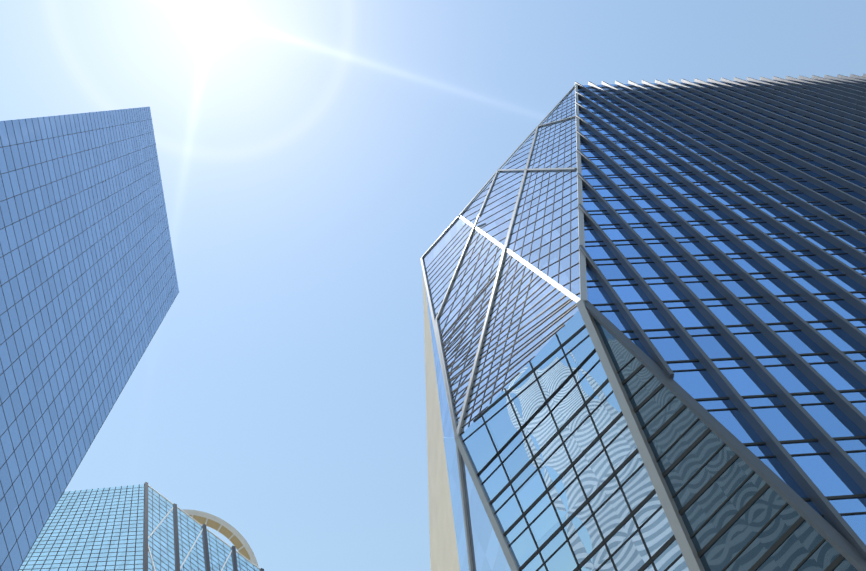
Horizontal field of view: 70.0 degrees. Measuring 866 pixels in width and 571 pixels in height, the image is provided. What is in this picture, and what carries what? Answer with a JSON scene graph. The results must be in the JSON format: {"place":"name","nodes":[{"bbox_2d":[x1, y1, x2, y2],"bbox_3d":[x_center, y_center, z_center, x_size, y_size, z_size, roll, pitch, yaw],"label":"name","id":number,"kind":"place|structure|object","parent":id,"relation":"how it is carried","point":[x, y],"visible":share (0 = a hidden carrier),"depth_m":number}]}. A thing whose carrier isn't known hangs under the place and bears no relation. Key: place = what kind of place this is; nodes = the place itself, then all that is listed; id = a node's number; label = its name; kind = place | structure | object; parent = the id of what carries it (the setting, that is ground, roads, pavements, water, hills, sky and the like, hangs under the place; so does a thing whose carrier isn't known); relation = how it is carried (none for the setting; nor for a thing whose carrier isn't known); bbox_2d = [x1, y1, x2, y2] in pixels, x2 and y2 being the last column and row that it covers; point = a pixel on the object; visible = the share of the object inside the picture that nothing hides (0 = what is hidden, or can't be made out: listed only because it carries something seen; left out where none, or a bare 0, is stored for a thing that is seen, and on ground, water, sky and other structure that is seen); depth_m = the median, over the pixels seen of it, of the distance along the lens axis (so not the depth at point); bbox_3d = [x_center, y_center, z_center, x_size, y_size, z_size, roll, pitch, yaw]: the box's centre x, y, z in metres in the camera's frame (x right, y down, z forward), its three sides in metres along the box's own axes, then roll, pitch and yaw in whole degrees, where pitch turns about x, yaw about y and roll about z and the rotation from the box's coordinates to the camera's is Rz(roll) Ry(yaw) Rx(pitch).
{"place":"outdoors","nodes":[
{"label":"outdoors","id":0,"kind":"place"},
{"bbox_2d":[0,108,178,570],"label":"tower mullions","id":1,"kind":"object","parent":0,"point":[75,296],"visible":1,"depth_m":101.75},
{"bbox_2d":[0,107,178,570],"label":"skyscraper","id":2,"kind":"structure","parent":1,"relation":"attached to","point":[16,519],"depth_m":98.69},
{"bbox_2d":[19,484,255,570],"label":"tower mullions","id":3,"kind":"object","parent":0,"point":[111,536],"visible":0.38,"depth_m":107.73},
{"bbox_2d":[19,484,143,570],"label":"glass facade","id":4,"kind":"object","parent":3,"relation":"on","point":[92,562],"depth_m":107.05},
{"bbox_2d":[148,487,259,570],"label":"glass facade","id":5,"kind":"object","parent":3,"relation":"attached to","point":[167,557],"depth_m":108.19},
{"bbox_2d":[143,482,263,570],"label":"dark tower members","id":6,"kind":"object","parent":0,"point":[176,545],"visible":0.92,"depth_m":107.13},
{"bbox_2d":[148,485,259,570],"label":"white diagrid tower","id":7,"kind":"structure","parent":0,"point":[196,539],"depth_m":111.76},
{"bbox_2d":[189,515,251,561],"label":"gold tower crown","id":8,"kind":"object","parent":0,"point":[228,534],"visible":0.5,"depth_m":132.14},
{"bbox_2d":[183,509,258,566],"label":"tower crown rim","id":9,"kind":"object","parent":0,"point":[236,533],"visible":0.62,"depth_m":131.96},
{"bbox_2d":[0,0,865,570],"label":"sky","id":10,"kind":"structure","parent":0,"point":[311,154]},
{"bbox_2d":[423,276,459,570],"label":"concrete tower side","id":11,"kind":"object","parent":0,"point":[443,551],"visible":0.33,"depth_m":68.36},
{"bbox_2d":[443,438,510,570],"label":"tower glass","id":12,"kind":"object","parent":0,"point":[487,552],"visible":0.67,"depth_m":47.76},
{"bbox_2d":[423,218,578,435],"bbox_3d":[4.512,-1.451,70.075,3.022,48.291,20.259,30,-69,-18],"label":"tower glass","id":13,"kind":"object","parent":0,"point":[444,240],"visible":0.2,"depth_m":58.72},
{"bbox_2d":[461,87,579,297],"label":"tower glass","id":14,"kind":"object","parent":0,"point":[564,277],"depth_m":74.58},
{"bbox_2d":[420,83,704,570],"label":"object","id":15,"kind":"object","parent":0,"point":[681,534],"visible":0.98,"depth_m":48.21},
{"bbox_2d":[426,291,454,437],"bbox_3d":[-0.011,4.150,72.987,0.427,47.600,5.816,1,-63,-5],"label":"tower glass","id":16,"kind":"object","parent":15,"relation":"attached to","point":[447,427],"visible":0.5,"depth_m":61.63},
{"bbox_2d":[425,94,843,570],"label":"tower floor lines","id":17,"kind":"object","parent":15,"relation":"attached to","point":[836,562],"visible":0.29,"depth_m":43.75},
{"bbox_2d":[578,79,865,544],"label":"tower glass","id":18,"kind":"object","parent":15,"relation":"attached to","point":[827,474],"visible":0.33,"depth_m":47.23},
{"bbox_2d":[578,79,865,516],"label":"tower floor lines","id":19,"kind":"object","parent":15,"relation":"attached to","point":[802,440],"visible":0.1,"depth_m":54.11},
{"bbox_2d":[593,318,857,570],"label":"tower glass","id":20,"kind":"object","parent":15,"relation":"attached to","point":[797,546],"visible":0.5,"depth_m":31.26},
{"bbox_2d":[460,310,688,570],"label":"tower glass","id":21,"kind":"object","parent":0,"point":[612,513],"depth_m":40.45},
{"bbox_2d":[575,74,865,560],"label":"tower fins","id":22,"kind":"object","parent":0,"point":[850,466],"visible":0.96,"depth_m":60.42},
{"bbox_2d":[585,301,865,570],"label":"metal beam","id":23,"kind":"structure","parent":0,"point":[827,531],"depth_m":30.66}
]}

